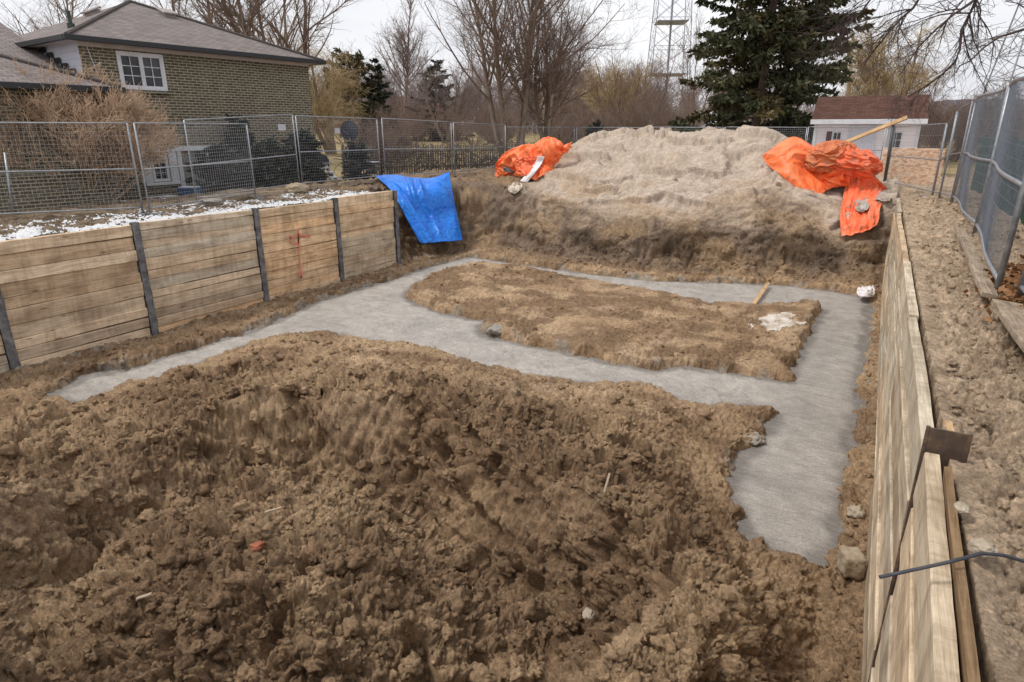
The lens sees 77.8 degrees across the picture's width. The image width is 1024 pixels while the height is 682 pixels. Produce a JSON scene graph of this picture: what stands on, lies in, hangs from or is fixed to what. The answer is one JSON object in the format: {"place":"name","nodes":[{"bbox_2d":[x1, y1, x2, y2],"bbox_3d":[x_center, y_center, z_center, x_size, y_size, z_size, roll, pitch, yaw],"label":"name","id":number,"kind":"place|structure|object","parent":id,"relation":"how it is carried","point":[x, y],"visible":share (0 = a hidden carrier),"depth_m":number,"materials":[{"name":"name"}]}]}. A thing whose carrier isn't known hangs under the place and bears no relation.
{"place":"outdoors","nodes":[
{"label":"outdoors","id":0,"kind":"place"},
{"bbox_2d":[0,166,1023,681],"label":"pit ground","id":1,"kind":"structure","parent":0,"point":[494,214],"depth_m":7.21,"materials":[{"name":"soil"}]},
{"bbox_2d":[0,122,145,214],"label":"fence","id":2,"kind":"object","parent":1,"relation":"on","point":[93,169],"visible":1,"depth_m":13.66,"materials":[{"name":"metal"}]},
{"bbox_2d":[0,189,373,240],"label":"snow","id":3,"kind":"structure","parent":1,"relation":"on","point":[28,232],"depth_m":13.88,"materials":[{"name":"snow"}]},
{"bbox_2d":[197,198,223,205],"bbox_3d":[-7.590,-3.508,16.009,0.592,0.179,0.516,0,18,-1],"label":"stone","id":4,"kind":"object","parent":3,"relation":"on","point":[214,201],"visible":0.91,"depth_m":15.83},
{"bbox_2d":[285,182,308,193],"bbox_3d":[-6.393,-4.509,18.827,0.666,0.386,0.727,10,21,28],"label":"rubble lump","id":5,"kind":"object","parent":3,"relation":"on","point":[297,187],"visible":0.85,"depth_m":18.63,"materials":[{"name":"stone"}]},
{"bbox_2d":[133,122,265,214],"bbox_3d":[-7.643,-4.340,15.680,0.620,1.994,3.723,6,19,16],"label":"fence","id":6,"kind":"object","parent":1,"relation":"on","point":[159,168],"visible":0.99,"depth_m":15.26,"materials":[{"name":"metal"}]},
{"bbox_2d":[0,190,400,373],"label":"shoring wall","id":7,"kind":"structure","parent":1,"relation":"on","point":[146,270],"depth_m":13.30,"materials":[{"name":"brown wood"}]},
{"bbox_2d":[183,114,299,202],"bbox_3d":[-7.473,-5.278,18.023,0.620,2.296,4.342,6,19,18],"label":"fence","id":8,"kind":"object","parent":1,"relation":"on","point":[223,118],"visible":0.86,"depth_m":17.72,"materials":[{"name":"metal"}]},
{"bbox_2d":[203,190,287,198],"bbox_3d":[-7.261,-4.071,17.683,0.136,0.143,2.807,12,22,31],"label":"timber","id":9,"kind":"object","parent":1,"relation":"on","point":[266,193],"visible":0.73,"depth_m":17.65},
{"bbox_2d":[250,540,264,550],"bbox_3d":[-2.250,1.807,5.601,0.108,0.071,0.121,10,21,28],"label":"brick fragment","id":10,"kind":"object","parent":1,"relation":"on","point":[257,545],"visible":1,"depth_m":5.57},
{"bbox_2d":[284,183,336,189],"bbox_3d":[-6.316,-4.846,20.008,0.147,0.143,2.205,9,20,24],"label":"timber","id":11,"kind":"object","parent":1,"relation":"on","point":[323,186],"visible":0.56,"depth_m":20.40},
{"bbox_2d":[295,115,380,182],"bbox_3d":[-5.787,-6.469,21.602,0.651,2.219,3.855,10,21,28],"label":"fence","id":12,"kind":"object","parent":1,"relation":"on","point":[377,136],"visible":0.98,"depth_m":21.35,"materials":[{"name":"metal"}]},
{"bbox_2d":[338,179,379,185],"bbox_3d":[-5.251,-5.527,22.052,0.126,0.143,2.202,9,20,25],"label":"timber","id":13,"kind":"object","parent":1,"relation":"on","point":[357,182],"visible":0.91,"depth_m":21.80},
{"bbox_2d":[381,118,452,174],"bbox_3d":[-3.566,-7.399,24.420,0.620,2.199,3.403,17,25,41],"label":"fence","id":14,"kind":"object","parent":1,"relation":"on","point":[404,149],"visible":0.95,"depth_m":24.34,"materials":[{"name":"metal"}]},
{"bbox_2d":[375,172,461,242],"bbox_3d":[-3.061,-4.606,21.552,2.318,2.080,4.609,-7,20,-20],"label":"blue tarp","id":15,"kind":"object","parent":1,"relation":"on","point":[427,206],"visible":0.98,"depth_m":20.79,"materials":[{"name":"plastic"}]},
{"bbox_2d":[428,172,481,177],"bbox_3d":[-2.253,-6.700,25.569,0.126,0.143,3.041,14,23,36],"label":"timber","id":16,"kind":"object","parent":1,"relation":"on","point":[455,174],"visible":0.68,"depth_m":25.59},
{"bbox_2d":[46,257,874,566],"bbox_3d":[0.638,-0.212,13.309,12.292,0.093,14.252,10,21,28],"label":"concrete footing","id":17,"kind":"object","parent":1,"relation":"on","point":[784,479],"visible":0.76,"depth_m":10.98,"materials":[{"name":"concrete"}]},
{"bbox_2d":[486,324,501,335],"bbox_3d":[-0.302,-0.221,13.001,0.399,0.230,0.412,10,21,28],"label":"concrete lump","id":18,"kind":"object","parent":17,"relation":"on","point":[495,329],"visible":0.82,"depth_m":12.87,"materials":[{"name":"concrete"}]},
{"bbox_2d":[743,432,765,445],"bbox_3d":[3.216,1.317,8.606,0.428,0.136,0.433,10,21,28],"label":"concrete lump","id":19,"kind":"object","parent":17,"relation":"on","point":[758,438],"visible":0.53,"depth_m":8.50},
{"bbox_2d":[753,282,769,303],"bbox_3d":[6.179,-1.160,15.796,0.089,0.052,2.672,21,26,22],"label":"screed board","id":20,"kind":"object","parent":17,"relation":"on","point":[760,294],"visible":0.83,"depth_m":15.85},
{"bbox_2d":[857,285,874,297],"bbox_3d":[8.771,-1.242,15.726,0.413,0.208,0.924,10,21,28],"label":"stone","id":21,"kind":"object","parent":17,"relation":"on","point":[866,291],"visible":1,"depth_m":15.58,"materials":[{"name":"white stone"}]},
{"bbox_2d":[453,122,505,172],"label":"fence","id":22,"kind":"object","parent":1,"relation":"on","point":[476,158],"visible":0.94,"depth_m":27.08,"materials":[{"name":"metal"}]},
{"bbox_2d":[495,136,571,181],"bbox_3d":[0.433,-6.723,23.371,3.266,1.570,1.510,10,21,28],"label":"tarp heap","id":23,"kind":"object","parent":1,"relation":"on","point":[539,158],"visible":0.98,"depth_m":23.15,"materials":[{"name":"plastic"}]},
{"bbox_2d":[507,127,574,149],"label":"fence","id":24,"kind":"object","parent":1,"relation":"on","point":[557,138],"visible":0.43,"depth_m":30.59,"materials":[{"name":"metal"}]},
{"bbox_2d":[582,607,594,620],"bbox_3d":[0.633,2.262,5.261,0.110,0.082,0.119,10,21,28],"label":"stone","id":25,"kind":"object","parent":1,"relation":"on","point":[588,613],"visible":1,"depth_m":5.23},
{"bbox_2d":[576,127,640,141],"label":"fence","id":26,"kind":"object","parent":1,"relation":"on","point":[600,127],"visible":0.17,"depth_m":31.08,"materials":[{"name":"metal"}]},
{"bbox_2d":[520,125,901,244],"bbox_3d":[7.580,-6.316,23.399,11.777,3.135,12.537,10,21,28],"label":"spoil heap","id":27,"kind":"object","parent":1,"relation":"on","point":[648,172],"visible":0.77,"depth_m":20.78,"materials":[{"name":"soil"}]},
{"bbox_2d":[508,182,522,193],"bbox_3d":[0.154,-5.298,21.958,0.489,0.309,1.252,3,19,8],"label":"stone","id":28,"kind":"object","parent":27,"relation":"on","point":[514,188],"visible":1,"depth_m":21.50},
{"bbox_2d":[654,127,724,131],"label":"fence","id":29,"kind":"object","parent":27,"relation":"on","point":[688,127],"visible":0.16,"depth_m":29.05,"materials":[{"name":"metal"}]},
{"bbox_2d":[725,127,807,141],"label":"fence","id":30,"kind":"object","parent":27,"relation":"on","point":[790,129],"visible":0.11,"depth_m":26.97,"materials":[{"name":"metal"}]},
{"bbox_2d":[762,137,827,193],"bbox_3d":[8.641,-5.402,19.560,1.059,1.695,2.141,-16,24,-39],"label":"orange tarp","id":31,"kind":"object","parent":27,"relation":"on","point":[786,158],"visible":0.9,"depth_m":19.37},
{"bbox_2d":[818,169,853,189],"bbox_3d":[9.725,-4.906,19.173,1.124,0.646,0.601,8,20,22],"label":"orange tarp","id":32,"kind":"object","parent":31,"relation":"on","point":[833,178],"visible":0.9,"depth_m":19.03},
{"bbox_2d":[804,139,856,174],"bbox_3d":[9.652,-5.543,19.215,1.566,1.054,1.280,-6,16,20],"label":"tarp bundle","id":33,"kind":"object","parent":27,"relation":"on","point":[820,158],"visible":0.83,"depth_m":18.93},
{"bbox_2d":[840,174,887,235],"bbox_3d":[9.970,-3.991,17.993,1.143,1.733,2.892,10,21,28],"label":"orange tarp","id":34,"kind":"object","parent":27,"relation":"on","point":[870,189],"visible":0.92,"depth_m":17.95,"materials":[{"name":"plastic"}]},
{"bbox_2d":[831,147,882,178],"bbox_3d":[10.122,-5.339,18.945,1.798,0.870,1.271,27,30,27],"label":"tarp bundle","id":35,"kind":"object","parent":34,"relation":"on","point":[861,163],"visible":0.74,"depth_m":18.52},
{"bbox_2d":[854,192,891,211],"bbox_3d":[10.208,-3.945,17.945,0.942,0.446,1.902,10,21,28],"label":"stone","id":36,"kind":"object","parent":34,"relation":"on","point":[863,206],"visible":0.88,"depth_m":17.67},
{"bbox_2d":[883,125,894,180],"bbox_3d":[12.533,-6.122,21.151,0.140,2.041,0.105,10,21,28],"label":"fence post","id":37,"kind":"object","parent":27,"relation":"on","point":[889,152],"visible":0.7,"depth_m":21.07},
{"bbox_2d":[884,127,894,147],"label":"fence","id":38,"kind":"object","parent":27,"relation":"on","point":[887,137],"visible":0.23,"depth_m":24.21,"materials":[{"name":"metal"}]},
{"bbox_2d":[845,116,907,141],"bbox_3d":[12.304,-7.151,21.645,0.065,0.147,2.141,30,-28,-30],"label":"lumber length","id":39,"kind":"object","parent":38,"relation":"on","point":[881,127],"visible":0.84,"depth_m":21.51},
{"bbox_2d":[879,148,945,183],"bbox_3d":[14.013,-5.957,22.361,1.860,1.600,0.030,10,21,28],"label":"chipboard sheet","id":40,"kind":"object","parent":27,"relation":"on","point":[884,158],"visible":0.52,"depth_m":22.24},
{"bbox_2d":[748,311,805,330],"bbox_3d":[5.622,-0.397,13.406,1.064,0.149,1.269,10,21,28],"label":"cement spill","id":41,"kind":"object","parent":1,"relation":"on","point":[775,322],"visible":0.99,"depth_m":13.47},
{"bbox_2d":[806,126,885,159],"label":"fence","id":42,"kind":"object","parent":1,"relation":"on","point":[849,138],"visible":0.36,"depth_m":25.83,"materials":[{"name":"metal"}]},
{"bbox_2d":[836,545,867,579],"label":"stone","id":43,"kind":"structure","parent":1,"relation":"on","point":[851,562],"depth_m":5.83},
{"bbox_2d":[847,505,864,518],"bbox_3d":[3.668,1.829,6.775,0.177,0.140,0.188,10,21,28],"label":"stone","id":44,"kind":"object","parent":1,"relation":"on","point":[854,511],"visible":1,"depth_m":6.73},
{"bbox_2d":[886,123,946,196],"bbox_3d":[12.139,-5.562,19.250,0.620,1.954,4.259,4,19,13],"label":"fence","id":45,"kind":"object","parent":1,"relation":"on","point":[924,158],"visible":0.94,"depth_m":18.92,"materials":[{"name":"metal"}]},
{"bbox_2d":[861,197,972,681],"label":"shoring wall","id":46,"kind":"structure","parent":1,"relation":"on","point":[909,630],"depth_m":4.14,"materials":[{"name":"brown wood"}]},
{"bbox_2d":[942,466,980,681],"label":"timber board","id":47,"kind":"object","parent":46,"relation":"attached to","point":[968,659],"visible":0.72,"depth_m":2.48,"materials":[{"name":"wood"}]},
{"bbox_2d":[879,551,1023,578],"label":"rebar","id":48,"kind":"object","parent":47,"relation":"on","point":[942,563],"visible":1,"depth_m":2.58,"materials":[{"name":"metal"}]},
{"bbox_2d":[932,237,955,242],"bbox_3d":[6.816,-1.600,10.019,0.052,0.039,0.450,-1,16,-4],"label":"stick","id":49,"kind":"object","parent":1,"relation":"on","point":[947,240],"visible":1,"depth_m":9.97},
{"bbox_2d":[932,111,956,196],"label":"fence","id":50,"kind":"object","parent":1,"relation":"on","point":[940,159],"visible":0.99,"depth_m":17.02,"materials":[{"name":"metal"}]},
{"bbox_2d":[944,420,954,430],"bbox_3d":[2.597,0.510,3.767,0.037,0.016,0.188,9,18,26],"label":"wood chip","id":51,"kind":"object","parent":1,"relation":"on","point":[949,425],"visible":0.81,"depth_m":3.77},
{"bbox_2d":[938,101,972,200],"bbox_3d":[11.364,-4.836,16.300,0.072,2.464,1.020,6,19,17],"label":"fence","id":52,"kind":"object","parent":1,"relation":"on","point":[951,143],"visible":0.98,"depth_m":16.25,"materials":[{"name":"metal"}]},
{"bbox_2d":[953,501,971,514],"bbox_3d":[2.148,0.799,3.039,0.087,0.050,0.100,10,21,28],"label":"stone","id":53,"kind":"object","parent":1,"relation":"on","point":[961,507],"visible":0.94,"depth_m":3.01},
{"bbox_2d":[953,226,998,298],"bbox_3d":[6.573,-1.265,9.107,0.157,0.058,5.803,20,25,26],"label":"weathered plank","id":54,"kind":"object","parent":1,"relation":"on","point":[984,285],"visible":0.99,"depth_m":8.06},
{"bbox_2d":[950,84,1008,222],"bbox_3d":[9.710,-3.882,13.360,0.163,2.513,5.910,10,21,29],"label":"fence","id":55,"kind":"object","parent":1,"relation":"on","point":[965,166],"visible":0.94,"depth_m":12.75,"materials":[{"name":"metal"}]},
{"bbox_2d":[967,537,999,558],"bbox_3d":[2.019,0.884,2.718,0.113,0.079,0.102,10,21,28],"label":"stone","id":56,"kind":"object","parent":1,"relation":"on","point":[976,544],"visible":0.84,"depth_m":2.70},
{"bbox_2d":[963,254,1023,321],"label":"dead leaves","id":57,"kind":"object","parent":1,"relation":"on","point":[1008,286],"visible":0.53,"depth_m":7.00,"materials":[{"name":"brown plant"}]},
{"bbox_2d":[971,135,1023,224],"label":"slat fence","id":58,"kind":"object","parent":1,"relation":"on","point":[1022,217],"visible":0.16,"depth_m":14.77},
{"bbox_2d":[972,76,1023,297],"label":"fence","id":59,"kind":"object","parent":1,"relation":"on","point":[996,173],"visible":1,"depth_m":8.30,"materials":[{"name":"metal"}]},
{"bbox_2d":[991,299,1023,351],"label":"weathered plank","id":60,"kind":"object","parent":1,"relation":"on","point":[1010,315],"visible":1,"depth_m":5.78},
{"bbox_2d":[1016,266,1023,297],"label":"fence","id":61,"kind":"object","parent":1,"relation":"on","point":[1020,289],"visible":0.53,"depth_m":6.60,"materials":[{"name":"metal"}]},
{"bbox_2d":[0,0,1023,126],"label":"sky","id":62,"kind":"structure","parent":0,"point":[357,18],"materials":[{"name":"white"}]},
{"bbox_2d":[122,131,979,200],"bbox_3d":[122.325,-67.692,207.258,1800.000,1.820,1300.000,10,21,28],"label":"ground","id":63,"kind":"structure","parent":0,"point":[527,139],"depth_m":46.50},
{"bbox_2d":[3,152,13,212],"bbox_3d":[-11.438,-3.547,14.436,0.046,1.411,0.399,-5,19,-15],"label":"fence post","id":64,"kind":"object","parent":63,"relation":"on","point":[8,184],"visible":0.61,"depth_m":14.41,"materials":[{"name":"metal"}]},
{"bbox_2d":[0,0,111,34],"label":"bare tree","id":65,"kind":"object","parent":63,"relation":"on","point":[58,6],"visible":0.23,"depth_m":43.91,"materials":[{"name":"brown plant"}]},
{"bbox_2d":[0,52,187,200],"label":"bare shrub","id":66,"kind":"object","parent":63,"relation":"on","point":[117,107],"visible":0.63,"depth_m":16.35,"materials":[{"name":"plant"}]},
{"bbox_2d":[0,0,325,212],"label":"brick house","id":67,"kind":"structure","parent":63,"relation":"on","point":[188,68],"depth_m":21.05,"materials":[{"name":"brown"}]},
{"bbox_2d":[115,51,167,90],"bbox_3d":[-11.813,-8.602,20.271,0.100,1.100,1.440,13,22,33],"label":"window","id":68,"kind":"structure","parent":67,"relation":"in","point":[148,69],"depth_m":20.26,"materials":[{"name":"white glass"}]},
{"bbox_2d":[151,153,170,181],"bbox_3d":[-11.784,-5.816,21.242,0.100,0.920,0.560,13,22,33],"label":"window","id":69,"kind":"structure","parent":67,"relation":"in","point":[161,173],"depth_m":21.32,"materials":[{"name":"white glass"}]},
{"bbox_2d":[181,151,205,191],"bbox_3d":[-11.107,-5.864,22.271,0.065,1.540,0.900,13,22,33],"label":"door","id":70,"kind":"structure","parent":67,"relation":"in","point":[185,152],"depth_m":22.03,"materials":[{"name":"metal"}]},
{"bbox_2d":[176,186,201,195],"bbox_3d":[-10.007,-4.457,19.783,0.580,0.705,0.480,2,19,6],"label":"recycling bin","id":71,"kind":"object","parent":63,"relation":"on","point":[182,190],"visible":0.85,"depth_m":19.54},
{"bbox_2d":[104,0,278,41],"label":"bare tree","id":72,"kind":"object","parent":63,"relation":"on","point":[179,3],"visible":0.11,"depth_m":40.37,"materials":[{"name":"brown plant"}]},
{"bbox_2d":[185,142,261,193],"bbox_3d":[-9.342,-5.544,20.909,2.390,1.969,2.408,2,19,6],"label":"evergreen shrub","id":73,"kind":"object","parent":63,"relation":"on","point":[226,170],"visible":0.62,"depth_m":20.40,"materials":[{"name":"green plant"}]},
{"bbox_2d":[222,113,260,186],"bbox_3d":[-9.689,-6.599,22.846,1.710,3.057,1.717,10,21,28],"label":"juniper","id":74,"kind":"object","parent":63,"relation":"on","point":[241,141],"visible":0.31,"depth_m":22.37,"materials":[{"name":"green plant"}]},
{"bbox_2d":[149,0,363,68],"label":"bare tree","id":75,"kind":"object","parent":63,"relation":"on","point":[253,7],"visible":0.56,"depth_m":34.62,"materials":[{"name":"brown plant"}]},
{"bbox_2d":[239,135,292,186],"bbox_3d":[-8.466,-5.985,21.961,2.167,2.194,2.150,7,20,21],"label":"evergreen shrub","id":76,"kind":"object","parent":63,"relation":"on","point":[268,166],"visible":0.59,"depth_m":21.38,"materials":[{"name":"green plant"}]},
{"bbox_2d":[273,136,325,184],"bbox_3d":[-8.308,-6.454,23.368,2.390,2.194,2.408,14,23,35],"label":"evergreen shrub","id":77,"kind":"object","parent":63,"relation":"on","point":[292,142],"visible":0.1,"depth_m":23.03,"materials":[{"name":"green plant"}]},
{"bbox_2d":[283,128,332,184],"bbox_3d":[-7.259,-6.239,22.273,1.967,2.385,1.975,-5,19,-13],"label":"evergreen shrub","id":78,"kind":"object","parent":63,"relation":"on","point":[308,173],"visible":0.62,"depth_m":22.00,"materials":[{"name":"green plant"}]},
{"bbox_2d":[252,16,375,153],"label":"willow tree","id":79,"kind":"object","parent":63,"relation":"on","point":[329,109],"visible":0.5,"depth_m":45.51,"materials":[{"name":"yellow plant"}]},
{"bbox_2d":[303,167,338,181],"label":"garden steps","id":80,"kind":"structure","parent":63,"relation":"on","point":[333,175],"depth_m":23.77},
{"bbox_2d":[317,154,331,179],"bbox_3d":[-7.532,-6.801,25.053,0.534,1.100,1.240,-14,23,-36],"label":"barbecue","id":81,"kind":"object","parent":63,"relation":"on","point":[322,158],"visible":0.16,"depth_m":24.82,"materials":[{"name":"black metal"}]},
{"bbox_2d":[341,121,358,166],"bbox_3d":[-6.714,-7.750,26.017,0.800,2.450,0.545,4,19,11],"label":"satellite dish","id":82,"kind":"object","parent":63,"relation":"on","point":[350,131],"visible":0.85,"depth_m":25.93,"materials":[{"name":"metal"}]},
{"bbox_2d":[322,47,389,142],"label":"pine tree","id":83,"kind":"object","parent":63,"relation":"on","point":[359,64],"visible":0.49,"depth_m":60.61,"materials":[{"name":"green plant"}]},
{"bbox_2d":[341,140,377,179],"bbox_3d":[-5.961,-6.835,24.663,1.545,1.896,1.539,0,18,1],"label":"evergreen shrub","id":84,"kind":"object","parent":63,"relation":"on","point":[362,160],"visible":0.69,"depth_m":24.46,"materials":[{"name":"green plant"}]},
{"bbox_2d":[347,113,409,169],"bbox_3d":[-6.964,-9.826,31.781,3.430,2.962,3.949,10,21,28],"label":"bare shrub","id":85,"kind":"object","parent":63,"relation":"on","point":[385,138],"visible":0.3,"depth_m":31.94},
{"bbox_2d":[355,58,410,140],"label":"spruce tree","id":86,"kind":"object","parent":63,"relation":"on","point":[377,76],"visible":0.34,"depth_m":61.85,"materials":[{"name":"green plant"}]},
{"bbox_2d":[357,101,425,158],"bbox_3d":[-7.083,-12.127,37.477,4.459,3.850,5.134,-10,21,-26],"label":"bare shrub","id":87,"kind":"object","parent":63,"relation":"on","point":[402,128],"visible":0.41,"depth_m":37.64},
{"bbox_2d":[380,118,412,158],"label":"evergreen shrub","id":88,"kind":"object","parent":63,"relation":"on","point":[396,131],"visible":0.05,"depth_m":40.69,"materials":[{"name":"green plant"}]},
{"bbox_2d":[368,0,444,114],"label":"bare tree","id":89,"kind":"object","parent":63,"relation":"on","point":[406,63],"visible":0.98,"depth_m":79.63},
{"bbox_2d":[373,92,454,146],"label":"bare shrub","id":90,"kind":"object","parent":63,"relation":"on","point":[391,113],"visible":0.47,"depth_m":45.30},
{"bbox_2d":[341,143,509,174],"bbox_3d":[-3.749,-8.494,29.574,8.315,1.348,0.170,-10,21,-28],"label":"garden fence","id":91,"kind":"object","parent":63,"relation":"on","point":[435,150],"visible":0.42,"depth_m":29.52,"materials":[{"name":"brown wood"}]},
{"bbox_2d":[327,122,655,180],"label":"dead vines","id":92,"kind":"object","parent":91,"relation":"attached to","point":[494,158],"visible":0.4,"depth_m":29.25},
{"bbox_2d":[403,59,474,140],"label":"spruce tree","id":93,"kind":"object","parent":63,"relation":"on","point":[435,136],"visible":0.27,"depth_m":70.46,"materials":[{"name":"green plant"}]},
{"bbox_2d":[398,51,487,142],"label":"bare tree","id":94,"kind":"object","parent":63,"relation":"on","point":[463,95],"visible":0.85,"depth_m":64.81,"materials":[{"name":"brown plant"}]},
{"bbox_2d":[309,38,736,136],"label":"woods","id":95,"kind":"object","parent":63,"relation":"on","point":[397,96],"visible":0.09,"depth_m":92.72,"materials":[{"name":"plant"}]},
{"bbox_2d":[417,0,652,156],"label":"bare tree","id":96,"kind":"object","parent":63,"relation":"on","point":[495,9],"visible":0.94,"depth_m":31.08,"materials":[{"name":"brown plant"}]},
{"bbox_2d":[461,0,621,139],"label":"bare tree","id":97,"kind":"object","parent":63,"relation":"on","point":[549,102],"visible":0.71,"depth_m":32.49,"materials":[{"name":"brown plant"}]},
{"bbox_2d":[584,118,604,136],"bbox_3d":[4.323,-10.458,34.006,1.685,2.813,1.673,3,19,9],"label":"evergreen shrub","id":98,"kind":"object","parent":63,"relation":"on","point":[590,131],"visible":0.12,"depth_m":33.50,"materials":[{"name":"green plant"}]},
{"bbox_2d":[571,50,658,128],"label":"willow tree","id":99,"kind":"object","parent":63,"relation":"on","point":[610,82],"visible":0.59,"depth_m":63.11,"materials":[{"name":"brown plant"}]},
{"bbox_2d":[569,19,695,129],"bbox_3d":[6.543,-13.423,34.551,7.469,7.834,8.407,2,19,6],"label":"bare tree","id":100,"kind":"object","parent":63,"relation":"on","point":[642,104],"visible":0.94,"depth_m":35.39,"materials":[{"name":"brown plant"}]},
{"bbox_2d":[314,70,1023,161],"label":"brushwood","id":101,"kind":"object","parent":63,"relation":"on","point":[948,113],"visible":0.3,"depth_m":46.48,"materials":[{"name":"plant"}]},
{"bbox_2d":[646,0,691,102],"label":"transmission tower","id":102,"kind":"structure","parent":63,"relation":"on","point":[670,22],"depth_m":142.49,"materials":[{"name":"metal"}]},
{"bbox_2d":[530,5,951,135],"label":"thicket","id":103,"kind":"object","parent":63,"relation":"on","point":[686,59],"visible":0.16,"depth_m":76.70,"materials":[{"name":"plant"}]},
{"bbox_2d":[668,0,875,144],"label":"spruce tree","id":104,"kind":"object","parent":63,"relation":"on","point":[760,45],"visible":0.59,"depth_m":32.51,"materials":[{"name":"green plant"}]},
{"bbox_2d":[810,94,930,160],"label":"garden shed","id":105,"kind":"structure","parent":63,"relation":"on","point":[842,113],"depth_m":26.40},
{"bbox_2d":[832,131,841,139],"bbox_3d":[13.762,-8.539,26.930,0.360,0.670,0.060,10,21,28],"label":"window","id":106,"kind":"structure","parent":105,"relation":"in","point":[839,134],"depth_m":26.88,"materials":[{"name":"white glass"}]},
{"bbox_2d":[848,124,877,152],"bbox_3d":[14.568,-8.075,26.596,1.010,2.050,0.070,10,21,28],"label":"door","id":107,"kind":"structure","parent":105,"relation":"in","point":[852,133],"depth_m":26.42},
{"bbox_2d":[893,131,902,147],"bbox_3d":[15.663,-8.202,25.918,0.440,0.670,0.060,10,21,28],"label":"window","id":108,"kind":"structure","parent":105,"relation":"in","point":[898,134],"depth_m":25.88,"materials":[{"name":"white glass"}]},
{"bbox_2d":[829,2,964,100],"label":"willow tree","id":109,"kind":"object","parent":63,"relation":"on","point":[870,87],"visible":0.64,"depth_m":54.95,"materials":[{"name":"yellow plant"}]},
{"bbox_2d":[775,0,1023,126],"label":"bare tree","id":110,"kind":"object","parent":63,"relation":"on","point":[972,35],"visible":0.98,"depth_m":15.75,"materials":[{"name":"brown plant"}]},
{"bbox_2d":[980,0,1023,104],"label":"transmission tower","id":111,"kind":"structure","parent":63,"relation":"on","point":[1022,40],"depth_m":102.82,"materials":[{"name":"metal"}]},
{"bbox_2d":[929,98,1023,131],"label":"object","id":112,"kind":"structure","parent":0,"point":[969,101],"depth_m":226.74,"materials":[{"name":"plant"}]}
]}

